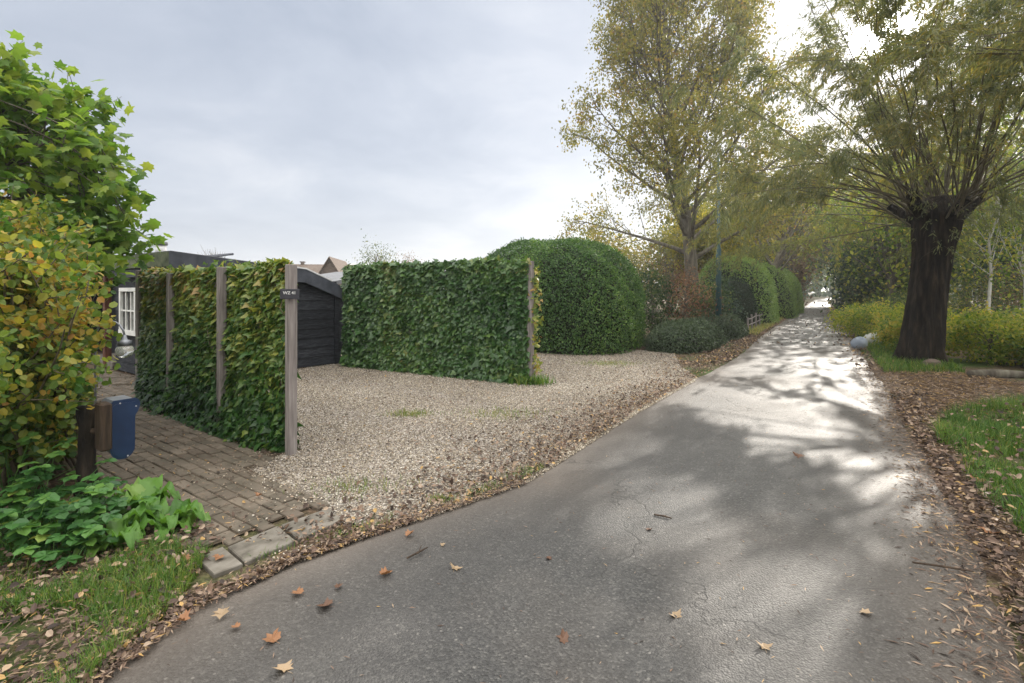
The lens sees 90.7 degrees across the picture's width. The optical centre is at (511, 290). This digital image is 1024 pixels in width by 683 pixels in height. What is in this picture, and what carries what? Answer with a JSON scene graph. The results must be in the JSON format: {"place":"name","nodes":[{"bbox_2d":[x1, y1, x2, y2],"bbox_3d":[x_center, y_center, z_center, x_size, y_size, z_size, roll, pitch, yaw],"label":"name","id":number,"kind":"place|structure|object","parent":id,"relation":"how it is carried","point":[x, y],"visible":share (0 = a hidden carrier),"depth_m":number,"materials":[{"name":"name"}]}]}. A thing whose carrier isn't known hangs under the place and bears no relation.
{"place":"outdoors","nodes":[
{"label":"outdoors","id":0,"kind":"place"},
{"bbox_2d":[78,369,329,556],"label":"brick path","id":1,"kind":"structure","parent":0,"point":[182,463],"depth_m":4.41,"materials":[{"name":"brick"}]},
{"bbox_2d":[94,321,133,404],"bbox_3d":[-4.095,0.950,5.200,0.391,1.300,0.162,0,0,0],"label":"garden lantern","id":2,"kind":"object","parent":1,"relation":"on","point":[124,348],"visible":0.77,"depth_m":5.17,"materials":[{"name":"grey metal"}]},
{"bbox_2d":[114,474,180,526],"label":"broad leaf plant","id":3,"kind":"object","parent":1,"relation":"on","point":[139,488],"visible":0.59,"depth_m":3.66,"materials":[{"name":"green plant"}]},
{"bbox_2d":[109,350,697,561],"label":"gravel","id":4,"kind":"structure","parent":0,"point":[589,441],"depth_m":6.32,"materials":[{"name":"gravel"}]},
{"bbox_2d":[394,247,424,262],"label":"tree","id":5,"kind":"object","parent":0,"point":[407,257],"visible":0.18,"depth_m":46.89,"materials":[{"name":"grey plant"}]},
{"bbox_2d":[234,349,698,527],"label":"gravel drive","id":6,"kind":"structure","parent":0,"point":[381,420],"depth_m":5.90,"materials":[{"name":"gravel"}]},
{"bbox_2d":[339,298,343,361],"bbox_3d":[-3.579,0.800,11.351,0.672,1.650,0.090,0,0,-34],"label":"slatted fence","id":7,"kind":"object","parent":6,"relation":"on","point":[340,325],"visible":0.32,"depth_m":11.16,"materials":[{"name":"wood"}]},
{"bbox_2d":[483,235,646,355],"bbox_3d":[1.204,-0.020,15.006,5.368,3.306,4.348,0,0,29],"label":"domed hedge","id":8,"kind":"object","parent":6,"relation":"on","point":[593,301],"visible":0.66,"depth_m":12.97,"materials":[{"name":"green plant"}]},
{"bbox_2d":[0,291,1023,682],"bbox_3d":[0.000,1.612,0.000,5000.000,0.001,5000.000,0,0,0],"label":"ground","id":9,"kind":"structure","parent":0,"point":[202,575],"depth_m":3.27,"materials":[{"name":"brown soil"}]},
{"bbox_2d":[0,506,49,535],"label":"leafy plant","id":10,"kind":"object","parent":9,"relation":"on","point":[32,508],"visible":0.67,"depth_m":3.15,"materials":[{"name":"green plant"}]},
{"bbox_2d":[0,451,68,529],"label":"leafy plant","id":11,"kind":"object","parent":9,"relation":"on","point":[20,485],"visible":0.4,"depth_m":3.43,"materials":[{"name":"green plant"}]},
{"bbox_2d":[0,432,101,508],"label":"leafy plant","id":12,"kind":"object","parent":9,"relation":"on","point":[61,446],"visible":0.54,"depth_m":3.77,"materials":[{"name":"green plant"}]},
{"bbox_2d":[0,483,114,566],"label":"leafy plant","id":13,"kind":"object","parent":9,"relation":"on","point":[8,515],"visible":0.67,"depth_m":3.07,"materials":[{"name":"green plant"}]},
{"bbox_2d":[0,505,118,576],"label":"leafy plant","id":14,"kind":"object","parent":9,"relation":"on","point":[83,530],"visible":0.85,"depth_m":3.02,"materials":[{"name":"green plant"}]},
{"bbox_2d":[0,174,122,496],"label":"autumn shrub","id":15,"kind":"object","parent":9,"relation":"on","point":[49,344],"visible":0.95,"depth_m":3.85,"materials":[{"name":"green plant"}]},
{"bbox_2d":[1,458,127,526],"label":"leafy plant","id":16,"kind":"object","parent":9,"relation":"on","point":[31,476],"visible":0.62,"depth_m":3.45,"materials":[{"name":"green plant"}]},
{"bbox_2d":[0,482,161,560],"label":"leafy plant","id":17,"kind":"object","parent":9,"relation":"on","point":[116,504],"visible":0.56,"depth_m":3.29,"materials":[{"name":"green plant"}]},
{"bbox_2d":[0,29,172,297],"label":"maple tree","id":18,"kind":"object","parent":9,"relation":"on","point":[67,154],"visible":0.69,"depth_m":5.81,"materials":[{"name":"green plant"}]},
{"bbox_2d":[73,395,139,497],"bbox_3d":[-3.120,1.240,3.938,0.336,0.831,0.518,0,0,0],"label":"mailbox","id":19,"kind":"object","parent":9,"relation":"on","point":[107,424],"visible":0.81,"depth_m":3.76,"materials":[{"name":"blue metal"}]},
{"bbox_2d":[72,513,162,557],"bbox_3d":[-2.438,1.516,3.145,0.334,0.188,0.338,0,0,0],"label":"broad leaf plant","id":20,"kind":"object","parent":9,"relation":"on","point":[132,534],"visible":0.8,"depth_m":3.12,"materials":[{"name":"green plant"}]},
{"bbox_2d":[122,498,210,544],"bbox_3d":[-2.302,1.502,3.391,0.505,0.216,0.464,0,0,0],"label":"broad leaf plant","id":21,"kind":"object","parent":9,"relation":"on","point":[187,512],"visible":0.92,"depth_m":3.37,"materials":[{"name":"green plant"}]},
{"bbox_2d":[82,242,341,373],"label":"timber house","id":22,"kind":"structure","parent":9,"relation":"on","point":[320,295],"depth_m":10.49,"materials":[{"name":"black wood"}]},
{"bbox_2d":[118,288,134,335],"bbox_3d":[-7.303,0.390,9.660,0.900,0.900,0.090,0,0,36],"label":"window","id":23,"kind":"structure","parent":22,"relation":"in","point":[127,297],"depth_m":9.70,"materials":[{"name":"white paint"}]},
{"bbox_2d":[130,257,302,455],"bbox_3d":[-3.802,0.666,6.244,4.209,2.077,0.667,0,0,36],"label":"ivy screen fence","id":24,"kind":"object","parent":9,"relation":"on","point":[172,374],"visible":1,"depth_m":5.67,"materials":[{"name":"green plant"}]},
{"bbox_2d":[280,289,298,298],"bbox_3d":[-2.152,0.030,4.897,0.175,0.098,0.016,0,0,-10],"label":"house number sign","id":25,"kind":"object","parent":24,"relation":"attached to","point":[289,293],"visible":1,"depth_m":4.89,"materials":[{"name":"metal"}]},
{"bbox_2d":[201,547,242,578],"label":"paving slab","id":26,"kind":"structure","parent":9,"relation":"on","point":[227,562],"depth_m":2.94,"materials":[{"name":"grey concrete"}]},
{"bbox_2d":[213,554,223,559],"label":"fallen leaf","id":27,"kind":"object","parent":26,"relation":"on","point":[217,556],"visible":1,"depth_m":2.98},
{"bbox_2d":[228,526,295,565],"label":"paving slab","id":28,"kind":"structure","parent":9,"relation":"on","point":[250,550],"depth_m":3.15,"materials":[{"name":"grey concrete"}]},
{"bbox_2d":[281,508,342,542],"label":"paving slab","id":29,"kind":"structure","parent":9,"relation":"on","point":[325,522],"depth_m":3.43,"materials":[{"name":"grey concrete"}]},
{"bbox_2d":[296,261,353,272],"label":"farmhouse","id":30,"kind":"object","parent":9,"relation":"on","point":[316,268],"visible":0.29,"depth_m":40.53,"materials":[{"name":"brown concrete"}]},
{"bbox_2d":[321,272,343,342],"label":"garden shed","id":31,"kind":"structure","parent":9,"relation":"on","point":[334,276],"depth_m":14.92,"materials":[{"name":"grey wood"}]},
{"bbox_2d":[319,256,347,284],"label":"gabled house","id":32,"kind":"structure","parent":9,"relation":"on","point":[331,264],"depth_m":36.05,"materials":[{"name":"brown tile"}]},
{"bbox_2d":[354,228,401,263],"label":"leafy tree","id":33,"kind":"object","parent":9,"relation":"on","point":[375,257],"visible":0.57,"depth_m":47.00,"materials":[{"name":"grey plant"}]},
{"bbox_2d":[339,255,543,383],"bbox_3d":[-1.601,0.556,9.918,4.881,2.435,0.843,0,0,29],"label":"ivy screen fence","id":34,"kind":"object","parent":9,"relation":"on","point":[472,317],"visible":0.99,"depth_m":9.50,"materials":[{"name":"green plant"}]},
{"bbox_2d":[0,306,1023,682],"bbox_3d":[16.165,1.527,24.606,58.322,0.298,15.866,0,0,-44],"label":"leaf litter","id":35,"kind":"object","parent":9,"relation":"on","point":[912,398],"visible":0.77,"depth_m":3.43,"materials":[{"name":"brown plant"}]},
{"bbox_2d":[0,304,1023,682],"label":"grass","id":36,"kind":"structure","parent":9,"relation":"on","point":[976,430],"depth_m":3.01,"materials":[{"name":"plant"}]},
{"bbox_2d":[541,211,651,304],"bbox_3d":[5.108,-1.530,31.000,6.806,6.806,7.149,0,0,0],"label":"leafy tree","id":37,"kind":"object","parent":9,"relation":"on","point":[628,252],"visible":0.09,"depth_m":30.08,"materials":[{"name":"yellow plant"}]},
{"bbox_2d":[574,220,672,307],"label":"leafy tree","id":38,"kind":"object","parent":9,"relation":"on","point":[620,241],"visible":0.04,"depth_m":38.87,"materials":[{"name":"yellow plant"}]},
{"bbox_2d":[634,263,681,332],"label":"dark shrub","id":39,"kind":"object","parent":9,"relation":"on","point":[654,292],"visible":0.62,"depth_m":16.41,"materials":[{"name":"plant"}]},
{"bbox_2d":[623,218,704,314],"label":"leafy tree","id":40,"kind":"object","parent":9,"relation":"on","point":[654,256],"visible":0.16,"depth_m":33.81,"materials":[{"name":"green plant"}]},
{"bbox_2d":[630,242,713,319],"bbox_3d":[6.361,-0.203,20.633,3.616,3.613,4.198,0,0,0],"label":"twiggy shrub","id":41,"kind":"object","parent":9,"relation":"on","point":[673,275],"visible":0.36,"depth_m":20.44,"materials":[{"name":"brown plant"}]},
{"bbox_2d":[643,316,727,353],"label":"shrub","id":42,"kind":"object","parent":9,"relation":"on","point":[687,335],"visible":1,"depth_m":13.44,"materials":[{"name":"green plant"}]},
{"bbox_2d":[656,260,731,320],"bbox_3d":[5.912,0.401,16.800,2.469,2.866,2.211,0,0,0],"label":"russet shrub","id":43,"kind":"object","parent":9,"relation":"on","point":[686,305],"visible":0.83,"depth_m":16.67,"materials":[{"name":"brown plant"}]},
{"bbox_2d":[552,0,851,317],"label":"tall tree","id":44,"kind":"object","parent":9,"relation":"on","point":[631,41],"visible":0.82,"depth_m":20.69,"materials":[{"name":"green plant"}]},
{"bbox_2d":[651,198,758,279],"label":"golden tree","id":45,"kind":"object","parent":9,"relation":"on","point":[700,216],"visible":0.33,"depth_m":30.28,"materials":[{"name":"yellow plant"}]},
{"bbox_2d":[677,274,741,317],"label":"olive shrub","id":46,"kind":"object","parent":9,"relation":"on","point":[713,297],"visible":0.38,"depth_m":18.02,"materials":[{"name":"green plant"}]},
{"bbox_2d":[636,196,788,307],"bbox_3d":[14.442,-2.683,37.987,10.979,10.331,10.931,0,0,0],"label":"leafy tree","id":47,"kind":"object","parent":9,"relation":"on","point":[691,204],"visible":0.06,"depth_m":37.69,"materials":[{"name":"green plant"}]},
{"bbox_2d":[438,261,1003,297],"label":"woods","id":48,"kind":"object","parent":9,"relation":"on","point":[827,293],"visible":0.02,"depth_m":132.95,"materials":[{"name":"green plant"}]},
{"bbox_2d":[691,267,752,317],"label":"holly bush","id":49,"kind":"object","parent":9,"relation":"on","point":[733,303],"visible":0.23,"depth_m":20.14,"materials":[{"name":"green plant"}]},
{"bbox_2d":[697,310,749,340],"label":"shrub","id":50,"kind":"object","parent":9,"relation":"on","point":[735,328],"visible":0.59,"depth_m":16.65,"materials":[{"name":"green plant"}]},
{"bbox_2d":[716,146,743,315],"bbox_3d":[7.585,-1.778,17.566,1.714,6.755,0.188,0,0,-38],"label":"street lamp","id":51,"kind":"object","parent":9,"relation":"on","point":[718,279],"visible":0.52,"depth_m":17.04,"materials":[{"name":"metal"}]},
{"bbox_2d":[698,255,779,324],"bbox_3d":[11.172,-0.123,25.508,4.057,3.574,5.122,0,0,35],"label":"domed hedge","id":52,"kind":"object","parent":9,"relation":"on","point":[764,287],"visible":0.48,"depth_m":23.96,"materials":[{"name":"green plant"}]},
{"bbox_2d":[664,154,816,266],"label":"leafy tree","id":53,"kind":"object","parent":9,"relation":"on","point":[724,198],"visible":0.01,"depth_m":49.67,"materials":[{"name":"green plant"}]},
{"bbox_2d":[721,276,760,326],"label":"clipped yew","id":54,"kind":"object","parent":9,"relation":"on","point":[748,298],"visible":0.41,"depth_m":22.18,"materials":[{"name":"plant"}]},
{"bbox_2d":[669,163,829,279],"bbox_3d":[17.724,-4.202,39.758,11.368,12.904,12.329,0,0,0],"label":"golden tree","id":55,"kind":"object","parent":9,"relation":"on","point":[771,254],"visible":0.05,"depth_m":38.04,"materials":[{"name":"yellow plant"}]},
{"bbox_2d":[747,313,761,327],"bbox_3d":[12.779,1.275,25.285,0.196,0.762,14.459,0,0,32],"label":"picket fence","id":56,"kind":"object","parent":9,"relation":"on","point":[756,321],"visible":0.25,"depth_m":20.91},
{"bbox_2d":[744,237,799,278],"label":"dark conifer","id":57,"kind":"object","parent":9,"relation":"on","point":[773,255],"visible":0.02,"depth_m":41.60,"materials":[{"name":"green plant"}]},
{"bbox_2d":[762,261,799,318],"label":"domed hedge","id":58,"kind":"object","parent":9,"relation":"on","point":[786,293],"visible":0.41,"depth_m":29.14,"materials":[{"name":"green plant"}]},
{"bbox_2d":[748,231,831,305],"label":"copper tree","id":59,"kind":"object","parent":9,"relation":"on","point":[801,272],"visible":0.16,"depth_m":44.36,"materials":[{"name":"brown plant"}]},
{"bbox_2d":[783,268,804,313],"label":"domed hedge","id":60,"kind":"object","parent":9,"relation":"on","point":[798,288],"visible":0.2,"depth_m":35.23,"materials":[{"name":"green plant"}]},
{"bbox_2d":[733,125,869,272],"bbox_3d":[17.553,-4.280,31.920,9.034,11.976,9.827,0,0,0],"label":"leafy tree","id":61,"kind":"object","parent":9,"relation":"on","point":[778,260],"visible":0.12,"depth_m":30.50,"materials":[{"name":"green plant"}]},
{"bbox_2d":[782,219,830,303],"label":"leafy tree","id":62,"kind":"object","parent":9,"relation":"on","point":[811,276],"depth_m":63.97,"materials":[{"name":"green plant"}]},
{"bbox_2d":[802,253,831,298],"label":"leafy tree","id":63,"kind":"object","parent":9,"relation":"on","point":[815,281],"visible":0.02,"depth_m":88.68,"materials":[{"name":"green plant"}]},
{"bbox_2d":[802,257,831,293],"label":"leafy tree","id":64,"kind":"object","parent":9,"relation":"on","point":[822,271],"visible":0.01,"depth_m":110.30,"materials":[{"name":"green plant"}]},
{"bbox_2d":[767,138,868,275],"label":"leafy tree","id":65,"kind":"object","parent":9,"relation":"on","point":[823,246],"visible":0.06,"depth_m":44.21,"materials":[{"name":"green plant"}]},
{"bbox_2d":[638,0,1023,365],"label":"willow tree","id":66,"kind":"object","parent":9,"relation":"on","point":[936,222],"visible":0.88,"depth_m":10.89,"materials":[{"name":"green plant"}]},
{"bbox_2d":[788,181,877,303],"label":"leafy tree","id":67,"kind":"object","parent":9,"relation":"on","point":[819,269],"visible":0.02,"depth_m":56.01,"materials":[{"name":"green plant"}]},
{"bbox_2d":[819,242,876,312],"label":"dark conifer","id":68,"kind":"object","parent":9,"relation":"on","point":[836,304],"visible":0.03,"depth_m":31.48,"materials":[{"name":"green plant"}]},
{"bbox_2d":[850,336,867,348],"bbox_3d":[9.744,1.450,14.191,0.407,0.341,0.343,0,0,0],"label":"verge stone","id":69,"kind":"object","parent":9,"relation":"on","point":[861,342],"visible":0.82,"depth_m":14.11,"materials":[{"name":"stone"}]},
{"bbox_2d":[822,296,904,337],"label":"verge bush","id":70,"kind":"object","parent":9,"relation":"on","point":[855,319],"visible":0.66,"depth_m":17.27,"materials":[{"name":"green plant"}]},
{"bbox_2d":[829,299,897,329],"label":"verge bush","id":71,"kind":"object","parent":9,"relation":"on","point":[853,308],"visible":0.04,"depth_m":20.95,"materials":[{"name":"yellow plant"}]},
{"bbox_2d":[864,332,881,344],"bbox_3d":[10.747,1.420,14.987,0.557,0.400,0.535,0,0,0],"label":"verge stone","id":72,"kind":"object","parent":9,"relation":"on","point":[868,336],"visible":0.16,"depth_m":14.90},
{"bbox_2d":[865,314,903,351],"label":"verge bush","id":73,"kind":"object","parent":9,"relation":"on","point":[893,329],"visible":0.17,"depth_m":13.06,"materials":[{"name":"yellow plant"}]},
{"bbox_2d":[745,0,1023,152],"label":"willow tree","id":74,"kind":"object","parent":9,"relation":"on","point":[986,66],"visible":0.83,"depth_m":7.36,"materials":[{"name":"green plant"}]},
{"bbox_2d":[804,127,973,303],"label":"leafy tree","id":75,"kind":"object","parent":9,"relation":"on","point":[854,239],"visible":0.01,"depth_m":44.55,"materials":[{"name":"green plant"}]},
{"bbox_2d":[824,234,958,308],"bbox_3d":[20.721,-0.476,28.062,5.714,6.274,5.927,0,0,0],"label":"leafy tree","id":76,"kind":"object","parent":9,"relation":"on","point":[856,263],"visible":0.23,"depth_m":28.04,"materials":[{"name":"green plant"}]},
{"bbox_2d":[810,188,983,312],"bbox_3d":[26.954,-3.001,35.322,10.427,11.373,10.524,0,0,0],"label":"leafy tree","id":77,"kind":"object","parent":9,"relation":"on","point":[821,311],"depth_m":36.35,"materials":[{"name":"green plant"}]},
{"bbox_2d":[785,135,1020,307],"bbox_3d":[19.566,-3.153,25.925,9.812,10.681,9.720,0,0,25],"label":"leafy tree","id":78,"kind":"object","parent":9,"relation":"on","point":[891,277],"visible":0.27,"depth_m":25.95,"materials":[{"name":"green plant"}]},
{"bbox_2d":[863,296,961,342],"bbox_3d":[11.434,1.039,14.386,2.383,1.760,2.232,0,0,-24],"label":"verge bush","id":79,"kind":"object","parent":9,"relation":"on","point":[879,321],"visible":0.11,"depth_m":14.56,"materials":[{"name":"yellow plant"}]},
{"bbox_2d":[864,284,969,320],"bbox_3d":[16.192,0.815,20.441,3.868,2.230,3.770,0,0,-39],"label":"verge bush","id":80,"kind":"object","parent":9,"relation":"on","point":[903,300],"visible":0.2,"depth_m":20.42,"materials":[{"name":"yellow plant"}]},
{"bbox_2d":[821,115,1022,303],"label":"golden tree","id":81,"kind":"object","parent":9,"relation":"on","point":[905,229],"visible":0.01,"depth_m":31.34,"materials":[{"name":"yellow plant"}]},
{"bbox_2d":[921,359,940,366],"bbox_3d":[8.748,1.515,10.544,0.353,0.209,0.248,0,0,0],"label":"verge stone","id":82,"kind":"object","parent":9,"relation":"on","point":[929,361],"visible":0.52,"depth_m":10.49,"materials":[{"name":"grey stone"}]},
{"bbox_2d":[882,80,1023,311],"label":"birch tree","id":83,"kind":"object","parent":9,"relation":"on","point":[989,241],"visible":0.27,"depth_m":17.95,"materials":[{"name":"green plant"}]},
{"bbox_2d":[902,155,1023,311],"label":"dark conifer","id":84,"kind":"object","parent":9,"relation":"on","point":[995,256],"visible":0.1,"depth_m":23.96,"materials":[{"name":"green plant"}]},
{"bbox_2d":[935,85,1023,310],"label":"birch tree","id":85,"kind":"object","parent":9,"relation":"on","point":[1010,228],"visible":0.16,"depth_m":18.88,"materials":[{"name":"green plant"}]},
{"bbox_2d":[941,133,1021,310],"bbox_3d":[33.280,-4.519,37.554,16.132,15.844,15.545,0,0,17],"label":"leafy tree","id":86,"kind":"object","parent":9,"relation":"on","point":[965,284],"visible":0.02,"depth_m":37.68,"materials":[{"name":"green plant"}]},
{"bbox_2d":[945,301,1023,365],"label":"verge bush","id":87,"kind":"object","parent":9,"relation":"on","point":[978,330],"visible":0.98,"depth_m":11.11,"materials":[{"name":"green plant"}]},
{"bbox_2d":[947,256,1022,317],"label":"verge bush","id":88,"kind":"object","parent":9,"relation":"on","point":[980,298],"visible":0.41,"depth_m":20.54,"materials":[{"name":"green plant"}]},
{"bbox_2d":[946,300,1023,345],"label":"verge bush","id":89,"kind":"object","parent":9,"relation":"on","point":[971,308],"visible":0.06,"depth_m":14.46,"materials":[{"name":"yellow plant"}]},
{"bbox_2d":[957,248,1023,313],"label":"verge bush","id":90,"kind":"object","parent":9,"relation":"on","point":[1011,303],"visible":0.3,"depth_m":22.18,"materials":[{"name":"green plant"}]},
{"bbox_2d":[966,369,1023,377],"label":"fallen log","id":91,"kind":"object","parent":9,"relation":"on","point":[997,373],"visible":0.85,"depth_m":9.35,"materials":[{"name":"grey wood"}]},
{"bbox_2d":[983,298,1023,329],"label":"verge bush","id":92,"kind":"object","parent":9,"relation":"on","point":[1011,311],"visible":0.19,"depth_m":12.18,"materials":[{"name":"green plant"}]},
{"bbox_2d":[1007,318,1023,365],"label":"verge bush","id":93,"kind":"object","parent":9,"relation":"on","point":[1020,331],"visible":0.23,"depth_m":10.81,"materials":[{"name":"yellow plant"}]},
{"bbox_2d":[0,0,1023,290],"label":"sky","id":94,"kind":"structure","parent":0,"point":[288,129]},
{"bbox_2d":[95,297,1022,682],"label":"road","id":95,"kind":"structure","parent":0,"point":[603,585],"depth_m":2.80,"materials":[{"name":"asphalt"}]},
{"bbox_2d":[174,608,190,620],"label":"fallen leaf","id":96,"kind":"object","parent":95,"relation":"on","point":[184,616],"visible":1,"depth_m":2.42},
{"bbox_2d":[211,606,229,618],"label":"fallen leaf","id":97,"kind":"object","parent":95,"relation":"on","point":[219,613],"visible":1,"depth_m":2.45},
{"bbox_2d":[263,627,280,643],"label":"fallen leaf","id":98,"kind":"object","parent":95,"relation":"on","point":[275,636],"visible":1,"depth_m":2.28,"materials":[{"name":"plant"}]},
{"bbox_2d":[273,659,293,673],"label":"fallen leaf","id":99,"kind":"object","parent":95,"relation":"on","point":[285,667],"visible":1,"depth_m":2.11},
{"bbox_2d":[292,587,303,593],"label":"fallen leaf","id":100,"kind":"object","parent":95,"relation":"on","point":[299,591],"visible":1,"depth_m":2.63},
{"bbox_2d":[317,597,334,606],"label":"fallen leaf","id":101,"kind":"object","parent":95,"relation":"on","point":[327,602],"visible":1,"depth_m":2.52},
{"bbox_2d":[378,567,391,574],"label":"fallen leaf","id":102,"kind":"object","parent":95,"relation":"on","point":[384,571],"visible":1,"depth_m":2.80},
{"bbox_2d":[407,545,427,558],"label":"twig","id":103,"kind":"object","parent":95,"relation":"on","point":[419,551],"visible":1,"depth_m":3.00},
{"bbox_2d":[450,562,461,571],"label":"fallen leaf","id":104,"kind":"object","parent":95,"relation":"on","point":[454,567],"visible":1,"depth_m":2.85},
{"bbox_2d":[557,628,568,643],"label":"fallen leaf","id":105,"kind":"object","parent":95,"relation":"on","point":[563,636],"visible":1,"depth_m":2.28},
{"bbox_2d":[670,609,681,617],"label":"fallen leaf","id":106,"kind":"object","parent":95,"relation":"on","point":[678,613],"visible":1,"depth_m":2.44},
{"bbox_2d":[756,640,772,651],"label":"fallen leaf","id":107,"kind":"object","parent":95,"relation":"on","point":[765,646],"visible":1,"depth_m":2.23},
{"bbox_2d":[861,608,871,612],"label":"fallen leaf","id":108,"kind":"object","parent":95,"relation":"on","point":[865,611],"visible":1,"depth_m":2.47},
{"bbox_2d":[912,561,973,571],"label":"twig","id":109,"kind":"object","parent":95,"relation":"on","point":[937,565],"visible":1,"depth_m":2.86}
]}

